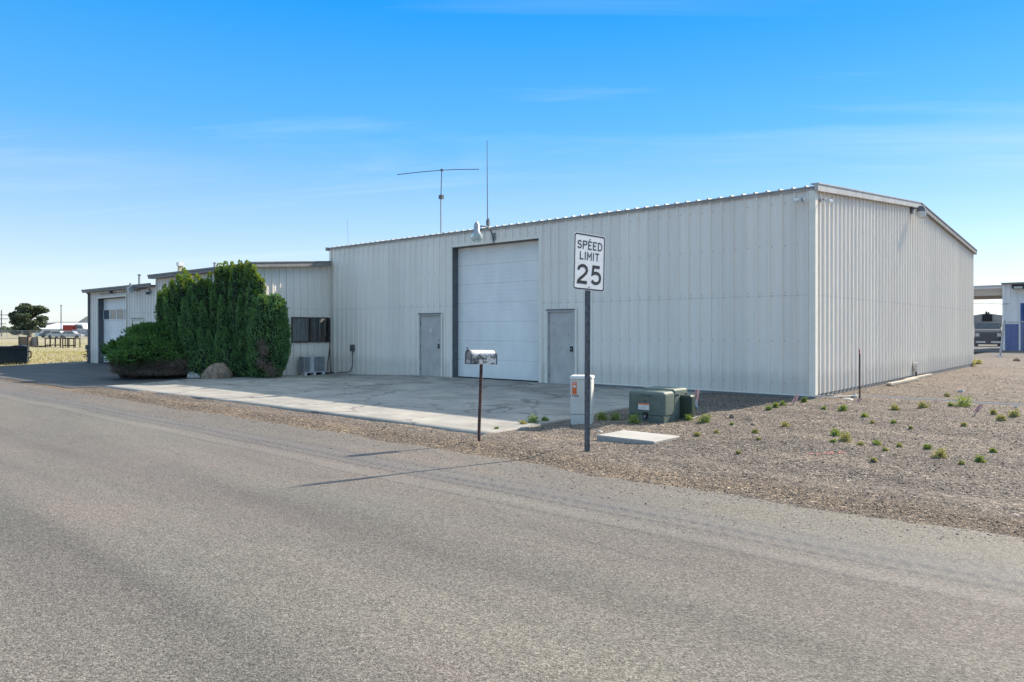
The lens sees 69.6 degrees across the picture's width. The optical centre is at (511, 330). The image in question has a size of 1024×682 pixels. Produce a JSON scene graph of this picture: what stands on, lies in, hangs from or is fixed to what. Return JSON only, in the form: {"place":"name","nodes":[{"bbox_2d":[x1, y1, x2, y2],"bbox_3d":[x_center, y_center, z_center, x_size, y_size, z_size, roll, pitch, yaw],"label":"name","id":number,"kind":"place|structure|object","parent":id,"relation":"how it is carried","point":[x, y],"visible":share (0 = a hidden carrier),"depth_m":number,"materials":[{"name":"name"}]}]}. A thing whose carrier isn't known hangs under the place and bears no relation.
{"place":"outdoors","nodes":[
{"label":"outdoors","id":0,"kind":"place"},
{"bbox_2d":[0,333,87,365],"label":"field","id":1,"kind":"structure","parent":0,"point":[15,339],"depth_m":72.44,"materials":[{"name":"beige plant"}]},
{"bbox_2d":[0,345,31,363],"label":"dumpster","id":2,"kind":"object","parent":1,"relation":"on","point":[16,354],"visible":1,"depth_m":37.77,"materials":[{"name":"black metal"}]},
{"bbox_2d":[18,336,31,345],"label":"wooden crate","id":3,"kind":"object","parent":1,"relation":"on","point":[27,341],"visible":0.64,"depth_m":70.00,"materials":[{"name":"brown wood"}]},
{"bbox_2d":[7,303,49,336],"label":"broadleaf tree","id":4,"kind":"object","parent":1,"relation":"on","point":[21,317],"visible":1,"depth_m":148.07,"materials":[{"name":"green plant"}]},
{"bbox_2d":[32,336,38,345],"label":"plywood panel","id":5,"kind":"object","parent":1,"relation":"on","point":[34,341],"visible":0.64,"depth_m":70.50,"materials":[{"name":"brown wood"}]},
{"bbox_2d":[0,330,85,339],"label":"chain link fence","id":6,"kind":"object","parent":1,"relation":"on","point":[42,333],"visible":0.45,"depth_m":128.00,"materials":[{"name":"metal"}]},
{"bbox_2d":[39,331,50,337],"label":"parked car","id":7,"kind":"object","parent":1,"relation":"on","point":[43,335],"visible":0.34,"depth_m":157.93,"materials":[{"name":"metal"}]},
{"bbox_2d":[46,331,63,336],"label":"parked car","id":8,"kind":"object","parent":1,"relation":"on","point":[52,333],"visible":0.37,"depth_m":149.94,"materials":[{"name":"metal"}]},
{"bbox_2d":[45,337,65,346],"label":"work bench","id":9,"kind":"object","parent":1,"relation":"on","point":[55,338],"visible":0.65,"depth_m":69.03,"materials":[{"name":"brown wood"}]},
{"bbox_2d":[45,322,76,324],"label":"warehouse","id":10,"kind":"structure","parent":1,"relation":"on","point":[50,323],"depth_m":266.57,"materials":[{"name":"white metal"}]},
{"bbox_2d":[60,305,61,330],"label":"flag pole","id":11,"kind":"object","parent":1,"relation":"on","point":[61,318],"visible":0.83,"depth_m":169.99,"materials":[{"name":"metal"}]},
{"bbox_2d":[35,323,87,335],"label":"storage shed","id":12,"kind":"structure","parent":1,"relation":"on","point":[55,327],"depth_m":206.45,"materials":[{"name":"metal"}]},
{"bbox_2d":[63,325,76,330],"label":"red trailer","id":13,"kind":"object","parent":1,"relation":"on","point":[67,327],"visible":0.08,"depth_m":185.00,"materials":[{"name":"paint"}]},
{"bbox_2d":[62,338,80,347],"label":"work bench","id":14,"kind":"object","parent":1,"relation":"on","point":[68,345],"visible":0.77,"depth_m":67.06,"materials":[{"name":"brown wood"}]},
{"bbox_2d":[58,331,85,337],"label":"parked car","id":15,"kind":"object","parent":1,"relation":"on","point":[70,334],"visible":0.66,"depth_m":148.01,"materials":[{"name":"silver metal"}]},
{"bbox_2d":[73,324,87,329],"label":"tractor cab","id":16,"kind":"object","parent":1,"relation":"on","point":[81,326],"visible":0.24,"depth_m":185.00,"materials":[{"name":"metal"}]},
{"bbox_2d":[72,330,87,336],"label":"parked van","id":17,"kind":"object","parent":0,"point":[86,332],"visible":0.18,"depth_m":150.02,"materials":[{"name":"metal"}]},
{"bbox_2d":[77,316,87,322],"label":"gabled barn","id":18,"kind":"structure","parent":0,"point":[84,320],"depth_m":250.00,"materials":[{"name":"metal"}]},
{"bbox_2d":[0,381,1023,681],"bbox_3d":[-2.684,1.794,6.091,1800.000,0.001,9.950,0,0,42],"label":"road","id":19,"kind":"structure","parent":0,"point":[138,545],"depth_m":5.48,"materials":[{"name":"grey asphalt"}]},
{"bbox_2d":[0,344,1023,541],"bbox_3d":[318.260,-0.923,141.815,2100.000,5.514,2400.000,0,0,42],"label":"ground","id":20,"kind":"structure","parent":0,"point":[994,363],"depth_m":11.25,"materials":[{"name":"gravel"}]},
{"bbox_2d":[0,326,13,332],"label":"distant trees","id":21,"kind":"object","parent":20,"relation":"on","point":[4,328],"visible":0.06,"depth_m":508.84,"materials":[{"name":"green plant"}]},
{"bbox_2d":[0,362,190,387],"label":"asphalt drive","id":22,"kind":"structure","parent":20,"relation":"on","point":[78,374],"depth_m":28.98,"materials":[{"name":"grey asphalt"}]},
{"bbox_2d":[161,376,200,378],"bbox_3d":[-13.871,1.699,29.418,8.900,0.074,2.600,0,0,42],"label":"planting bed","id":23,"kind":"object","parent":20,"relation":"on","point":[179,377],"visible":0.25,"depth_m":26.94,"materials":[{"name":"brown soil"}]},
{"bbox_2d":[99,320,190,377],"bbox_3d":[-13.477,0.661,27.300,3.276,2.284,3.437,0,0,-28],"label":"juniper bush","id":24,"kind":"object","parent":23,"relation":"on","point":[149,349],"visible":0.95,"depth_m":26.64,"materials":[{"name":"green plant"}]},
{"bbox_2d":[187,371,199,377],"bbox_3d":[-11.558,1.601,26.773,0.554,0.316,0.383,0,0,0],"label":"rock","id":25,"kind":"object","parent":23,"relation":"on","point":[189,375],"visible":0.7,"depth_m":26.61,"materials":[{"name":"grey stone"}]},
{"bbox_2d":[154,259,266,377],"bbox_3d":[-11.177,-0.446,27.493,4.944,4.397,2.048,0,0,4],"label":"evergreen hedge","id":26,"kind":"object","parent":23,"relation":"on","point":[208,317],"visible":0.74,"depth_m":27.12,"materials":[{"name":"green plant"}]},
{"bbox_2d":[201,362,232,378],"bbox_3d":[-10.544,1.456,26.395,1.054,0.616,0.776,0,0,0],"label":"boulder","id":27,"kind":"object","parent":20,"relation":"on","point":[222,370],"visible":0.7,"depth_m":26.14,"materials":[{"name":"grey stone"}]},
{"bbox_2d":[246,289,292,377],"bbox_3d":[-8.713,0.127,26.293,1.557,3.283,1.394,0,0,42],"label":"round shrub","id":28,"kind":"object","parent":20,"relation":"on","point":[269,337],"visible":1,"depth_m":26.02,"materials":[{"name":"green plant"}]},
{"bbox_2d":[103,373,702,434],"bbox_3d":[-4.808,1.738,21.760,18.475,0.320,8.419,0,0,42],"label":"concrete apron","id":29,"kind":"object","parent":20,"relation":"on","point":[445,403],"visible":0.84,"depth_m":18.99,"materials":[{"name":"grey concrete"}]},
{"bbox_2d":[299,356,325,374],"bbox_3d":[-7.744,1.383,28.533,0.382,0.770,0.971,0,0,42],"label":"heat pump","id":30,"kind":"object","parent":29,"relation":"on","point":[312,365],"visible":0.97,"depth_m":28.33,"materials":[{"name":"metal"}]},
{"bbox_2d":[526,414,538,422],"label":"weed","id":31,"kind":"object","parent":29,"relation":"on","point":[532,419],"visible":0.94,"depth_m":14.14,"materials":[{"name":"green plant"}]},
{"bbox_2d":[541,416,548,420],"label":"weed","id":32,"kind":"object","parent":29,"relation":"on","point":[546,418],"visible":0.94,"depth_m":14.31,"materials":[{"name":"green plant"}]},
{"bbox_2d":[465,347,496,440],"bbox_3d":[-0.495,1.127,11.687,0.513,1.745,0.188,0,0,-33],"label":"mailbox","id":33,"kind":"object","parent":20,"relation":"on","point":[481,357],"visible":0.96,"depth_m":11.67,"materials":[{"name":"metal"}]},
{"bbox_2d":[81,182,977,398],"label":"warehouse","id":34,"kind":"structure","parent":20,"relation":"on","point":[778,293],"depth_m":21.43,"materials":[{"name":"white metal"}]},
{"bbox_2d":[103,297,125,363],"bbox_3d":[-19.615,0.050,36.611,3.579,3.340,0.044,0,0,42],"label":"garage door","id":35,"kind":"structure","parent":34,"relation":"in","point":[114,311],"depth_m":36.86,"materials":[{"name":"white paint"}]},
{"bbox_2d":[126,283,138,292],"bbox_3d":[-17.488,-1.954,34.022,0.260,0.440,0.506,0,0,42],"label":"flood light","id":36,"kind":"object","parent":34,"relation":"attached to","point":[130,289],"visible":1,"depth_m":33.88,"materials":[{"name":"metal"}]},
{"bbox_2d":[130,317,142,325],"bbox_3d":[-17.444,0.595,34.383,1.386,2.410,0.195,0,0,42],"label":"door","id":37,"kind":"structure","parent":34,"relation":"in","point":[133,320],"depth_m":34.45,"materials":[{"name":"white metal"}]},
{"bbox_2d":[138,274,140,283],"bbox_3d":[-17.821,-2.316,35.222,0.161,0.755,0.161,0,0,42],"label":"roof vent","id":38,"kind":"object","parent":34,"relation":"on","point":[139,278],"visible":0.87,"depth_m":35.18,"materials":[{"name":"metal"}]},
{"bbox_2d":[176,262,183,270],"bbox_3d":[-15.742,-2.870,34.955,0.270,0.716,0.270,0,0,42],"label":"roof vent","id":39,"kind":"object","parent":34,"relation":"on","point":[180,265],"visible":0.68,"depth_m":34.87,"materials":[{"name":"white metal"}]},
{"bbox_2d":[291,317,329,342],"bbox_3d":[-8.235,-0.022,29.028,0.750,1.612,2.062,0,0,42],"label":"window","id":40,"kind":"structure","parent":34,"relation":"in","point":[304,329],"depth_m":28.95,"materials":[{"name":"black glass"}]},
{"bbox_2d":[328,319,330,370],"bbox_3d":[-7.294,0.617,29.398,0.130,2.170,0.183,0,0,-35],"label":"cable","id":41,"kind":"object","parent":34,"relation":"attached to","point":[329,345],"visible":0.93,"depth_m":29.45,"materials":[{"name":"black metal"}]},
{"bbox_2d":[338,345,354,372],"bbox_3d":[-6.488,1.114,28.776,0.991,1.128,0.100,0,0,42],"label":"outlet box","id":42,"kind":"object","parent":34,"relation":"attached to","point":[352,348],"visible":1,"depth_m":28.48,"materials":[{"name":"metal"}]},
{"bbox_2d":[418,312,442,376],"bbox_3d":[-2.817,0.545,25.657,1.272,2.350,0.195,0,0,42],"label":"door","id":43,"kind":"structure","parent":34,"relation":"in","point":[430,327],"depth_m":25.64,"materials":[{"name":"grey paint"}]},
{"bbox_2d":[397,169,478,232],"bbox_3d":[-2.827,-4.782,28.206,3.135,2.792,0.200,0,0,2],"label":"antenna","id":44,"kind":"object","parent":34,"relation":"on","point":[441,197],"visible":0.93,"depth_m":28.18,"materials":[{"name":"metal"}]},
{"bbox_2d":[471,222,494,242],"bbox_3d":[-0.947,-3.101,23.358,0.370,0.640,0.852,0,0,42],"label":"yard light","id":45,"kind":"object","parent":34,"relation":"attached to","point":[476,236],"visible":1,"depth_m":23.10,"materials":[{"name":"metal"}]},
{"bbox_2d":[486,159,489,226],"bbox_3d":[-0.851,-5.037,26.021,0.100,3.369,0.080,0,0,42],"label":"antenna","id":46,"kind":"object","parent":34,"relation":"on","point":[487,222],"visible":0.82,"depth_m":26.02,"materials":[{"name":"white metal"}]},
{"bbox_2d":[458,240,538,381],"bbox_3d":[-0.414,-0.574,23.836,3.795,4.447,0.030,0,0,42],"label":"garage door","id":47,"kind":"structure","parent":34,"relation":"in","point":[498,288],"depth_m":23.76,"materials":[{"name":"white paint"}]},
{"bbox_2d":[545,308,576,383],"bbox_3d":[1.482,0.530,21.842,1.179,2.380,0.195,0,0,42],"label":"door","id":48,"kind":"structure","parent":34,"relation":"in","point":[560,324],"depth_m":21.85,"materials":[{"name":"grey paint"}]},
{"bbox_2d":[792,197,808,203],"bbox_3d":[6.671,-3.008,16.993,0.366,0.152,0.243,0,0,42],"label":"flood light","id":49,"kind":"object","parent":34,"relation":"attached to","point":[805,199],"visible":1,"depth_m":16.99,"materials":[{"name":"metal"}]},
{"bbox_2d":[820,198,832,203],"bbox_3d":[7.271,-3.000,17.053,0.243,0.152,0.366,0,0,42],"label":"flood light","id":50,"kind":"object","parent":34,"relation":"attached to","point":[827,200],"visible":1,"depth_m":16.96,"materials":[{"name":"metal"}]},
{"bbox_2d":[913,363,918,375],"bbox_3d":[12.883,1.311,23.486,0.100,0.560,0.260,0,0,42],"label":"outlet box","id":51,"kind":"object","parent":34,"relation":"attached to","point":[915,367],"visible":0.78,"depth_m":23.42,"materials":[{"name":"metal"}]},
{"bbox_2d":[910,205,925,218],"bbox_3d":[12.782,-3.721,23.154,0.430,0.400,0.280,0,0,42],"label":"yard light","id":52,"kind":"object","parent":34,"relation":"attached to","point":[921,212],"visible":1,"depth_m":23.02,"materials":[{"name":"metal"}]},
{"bbox_2d":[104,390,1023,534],"bbox_3d":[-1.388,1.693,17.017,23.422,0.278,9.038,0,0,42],"label":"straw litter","id":53,"kind":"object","parent":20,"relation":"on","point":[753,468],"visible":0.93,"depth_m":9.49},
{"bbox_2d":[570,375,594,424],"bbox_3d":[1.334,1.388,13.991,0.424,1.071,0.324,0,0,16],"label":"utility pedestal","id":54,"kind":"object","parent":20,"relation":"on","point":[577,388],"visible":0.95,"depth_m":13.86,"materials":[{"name":"white metal"}]},
{"bbox_2d":[573,232,604,451],"bbox_3d":[1.114,0.338,10.853,0.685,3.524,0.091,0,0,-40],"label":"speed limit sign","id":55,"kind":"object","parent":20,"relation":"on","point":[589,265],"visible":0.97,"depth_m":10.84,"materials":[{"name":"metal"}]},
{"bbox_2d":[595,409,608,419],"bbox_3d":[1.752,1.645,14.371,0.303,0.228,0.300,0,0,-13],"label":"weed","id":56,"kind":"object","parent":20,"relation":"on","point":[601,416],"visible":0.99,"depth_m":14.34,"materials":[{"name":"green plant"}]},
{"bbox_2d":[608,411,621,420],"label":"weed","id":57,"kind":"object","parent":20,"relation":"on","point":[614,416],"visible":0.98,"depth_m":14.08,"materials":[{"name":"green plant"}]},
{"bbox_2d":[628,412,641,422],"bbox_3d":[2.275,1.628,13.718,0.276,0.217,0.295,0,0,-12],"label":"weed","id":58,"kind":"object","parent":20,"relation":"on","point":[632,420],"visible":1,"depth_m":13.69,"materials":[{"name":"green plant"}]},
{"bbox_2d":[597,430,679,443],"bbox_3d":[2.068,1.821,12.086,1.082,0.198,0.814,0,0,42],"label":"vault lid","id":59,"kind":"object","parent":20,"relation":"on","point":[626,436],"visible":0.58,"depth_m":11.95,"materials":[{"name":"concrete"}]},
{"bbox_2d":[628,386,687,423],"bbox_3d":[2.864,1.487,14.351,0.830,0.720,1.015,0,0,42],"label":"transformer","id":60,"kind":"object","parent":20,"relation":"on","point":[656,404],"visible":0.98,"depth_m":14.00,"materials":[{"name":"green metal"}]},
{"bbox_2d":[679,394,696,418],"bbox_3d":[3.373,1.546,14.334,0.380,0.600,0.320,0,0,32],"label":"green pedestal","id":61,"kind":"object","parent":20,"relation":"on","point":[687,404],"visible":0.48,"depth_m":14.20,"materials":[{"name":"plastic"}]},
{"bbox_2d":[683,413,692,419],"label":"weed","id":62,"kind":"object","parent":20,"relation":"on","point":[688,417],"visible":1,"depth_m":14.03,"materials":[{"name":"green plant"}]},
{"bbox_2d":[694,390,699,409],"bbox_3d":[3.553,1.464,14.440,0.232,0.613,0.112,0,0,31],"label":"survey stake","id":63,"kind":"object","parent":20,"relation":"on","point":[696,399],"visible":0.54,"depth_m":14.42,"materials":[{"name":"wood"}]},
{"bbox_2d":[698,414,711,422],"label":"weed","id":64,"kind":"object","parent":20,"relation":"on","point":[707,418],"visible":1,"depth_m":13.70,"materials":[{"name":"green plant"}]},
{"bbox_2d":[772,402,779,407],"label":"weed","id":65,"kind":"object","parent":20,"relation":"on","point":[776,404],"visible":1,"depth_m":15.55,"materials":[{"name":"green plant"}]},
{"bbox_2d":[780,421,790,426],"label":"weed","id":66,"kind":"object","parent":20,"relation":"on","point":[783,424],"visible":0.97,"depth_m":13.02,"materials":[{"name":"green plant"}]},
{"bbox_2d":[792,395,798,404],"bbox_3d":[6.138,1.531,15.951,0.160,0.275,0.020,0,0,0],"label":"survey stake","id":67,"kind":"object","parent":20,"relation":"on","point":[794,398],"visible":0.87,"depth_m":15.95,"materials":[{"name":"plastic"}]},
{"bbox_2d":[830,427,839,435],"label":"weed","id":68,"kind":"object","parent":20,"relation":"on","point":[833,432],"visible":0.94,"depth_m":12.02,"materials":[{"name":"green plant"}]},
{"bbox_2d":[838,404,847,410],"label":"weed","id":69,"kind":"object","parent":20,"relation":"on","point":[842,407],"visible":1,"depth_m":14.89,"materials":[{"name":"green plant"}]},
{"bbox_2d":[837,431,852,440],"bbox_3d":[5.112,1.624,11.323,0.232,0.170,0.241,0,0,-8],"label":"weed","id":70,"kind":"object","parent":20,"relation":"on","point":[845,437],"visible":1,"depth_m":11.29,"materials":[{"name":"green plant"}]},
{"bbox_2d":[859,349,860,397],"bbox_3d":[7.692,1.044,16.294,0.030,1.252,0.057,0,0,42],"label":"fence stake","id":71,"kind":"object","parent":20,"relation":"on","point":[859,373],"visible":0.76,"depth_m":16.28,"materials":[{"name":"grey metal"}]},
{"bbox_2d":[871,439,881,444],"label":"weed","id":72,"kind":"object","parent":20,"relation":"on","point":[875,442],"visible":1,"depth_m":11.11,"materials":[{"name":"green plant"}]},
{"bbox_2d":[889,403,900,409],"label":"weed","id":73,"kind":"object","parent":20,"relation":"on","point":[894,407],"visible":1,"depth_m":14.92,"materials":[{"name":"green plant"}]},
{"bbox_2d":[886,377,918,385],"bbox_3d":[11.528,1.502,21.699,0.140,0.070,3.032,0,0,42],"label":"timber board","id":74,"kind":"object","parent":20,"relation":"on","point":[901,381],"visible":1,"depth_m":21.37,"materials":[{"name":"beige wood"}]},
{"bbox_2d":[903,374,931,379],"bbox_3d":[12.993,1.494,23.539,0.120,0.070,3.122,0,0,42],"label":"timber board","id":75,"kind":"object","parent":20,"relation":"on","point":[924,375],"visible":0.74,"depth_m":23.72,"materials":[{"name":"beige wood"}]},
{"bbox_2d":[818,395,1023,404],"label":"string line","id":76,"kind":"object","parent":20,"relation":"on","point":[918,398],"visible":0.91,"depth_m":15.95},
{"bbox_2d":[917,401,929,407],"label":"weed","id":77,"kind":"object","parent":20,"relation":"on","point":[921,405],"visible":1,"depth_m":14.92,"materials":[{"name":"green plant"}]},
{"bbox_2d":[923,444,932,448],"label":"weed","id":78,"kind":"object","parent":20,"relation":"on","point":[926,446],"visible":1,"depth_m":10.67,"materials":[{"name":"green plant"}]},
{"bbox_2d":[931,447,946,458],"bbox_3d":[5.806,1.652,10.011,0.227,0.178,0.258,0,0,6],"label":"weed","id":79,"kind":"object","parent":20,"relation":"on","point":[940,452],"visible":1,"depth_m":9.97,"materials":[{"name":"green plant"}]},
{"bbox_2d":[950,395,972,406],"bbox_3d":[9.199,1.431,15.047,0.406,0.262,0.451,0,0,42],"label":"weed","id":80,"kind":"object","parent":20,"relation":"on","point":[963,402],"visible":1,"depth_m":15.01,"materials":[{"name":"green plant"}]},
{"bbox_2d":[973,404,983,415],"bbox_3d":[8.767,1.525,13.856,0.214,0.280,0.020,0,0,0],"label":"survey stake","id":81,"kind":"object","parent":20,"relation":"on","point":[978,408],"visible":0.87,"depth_m":13.86,"materials":[{"name":"plastic"}]},
{"bbox_2d":[973,453,985,462],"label":"weed","id":82,"kind":"object","parent":20,"relation":"on","point":[979,458],"visible":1,"depth_m":9.76,"materials":[{"name":"green plant"}]},
{"bbox_2d":[974,285,1001,299],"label":"canopy","id":83,"kind":"object","parent":20,"relation":"on","point":[988,292],"visible":0.13,"depth_m":52.92,"materials":[{"name":"metal"}]},
{"bbox_2d":[988,447,997,452],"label":"weed","id":84,"kind":"object","parent":20,"relation":"on","point":[993,450],"visible":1,"depth_m":10.37,"materials":[{"name":"green plant"}]},
{"bbox_2d":[989,409,997,414],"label":"weed","id":85,"kind":"object","parent":20,"relation":"on","point":[993,412],"visible":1,"depth_m":13.96,"materials":[{"name":"green plant"}]},
{"bbox_2d":[974,320,1023,356],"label":"leaning fence","id":86,"kind":"object","parent":20,"relation":"on","point":[1002,336],"visible":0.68,"depth_m":41.00,"materials":[{"name":"metal"}]},
{"bbox_2d":[995,413,1008,420],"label":"weed","id":87,"kind":"object","parent":20,"relation":"on","point":[1002,417],"visible":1,"depth_m":13.19,"materials":[{"name":"green plant"}]},
{"bbox_2d":[1001,282,1023,350],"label":"neighbour building","id":88,"kind":"structure","parent":20,"relation":"on","point":[1012,304],"depth_m":51.61,"materials":[{"name":"blue paint"}]},
{"bbox_2d":[1011,284,1023,288],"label":"flood light","id":89,"kind":"object","parent":88,"relation":"attached to","point":[1017,286],"visible":1,"depth_m":50.83,"materials":[{"name":"black metal"}]},
{"bbox_2d":[1023,305,1023,350],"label":"roll up door","id":90,"kind":"structure","parent":88,"relation":"in","point":[1023,305],"depth_m":51.28,"materials":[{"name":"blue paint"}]},
{"bbox_2d":[1006,409,1019,416],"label":"weed","id":91,"kind":"object","parent":20,"relation":"on","point":[1014,414],"visible":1,"depth_m":13.54,"materials":[{"name":"green plant"}]},
{"bbox_2d":[0,0,1023,331],"label":"sky","id":92,"kind":"structure","parent":0,"point":[143,137],"materials":[{"name":"blue"}]},
{"bbox_2d":[974,346,1020,350],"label":"yard asphalt","id":93,"kind":"structure","parent":0,"point":[982,348],"depth_m":56.95,"materials":[{"name":"grey asphalt"}]},
{"bbox_2d":[974,311,1001,345],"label":"box truck","id":94,"kind":"object","parent":93,"relation":"on","point":[989,324],"visible":0.75,"depth_m":64.71,"materials":[{"name":"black metal"}]}
]}

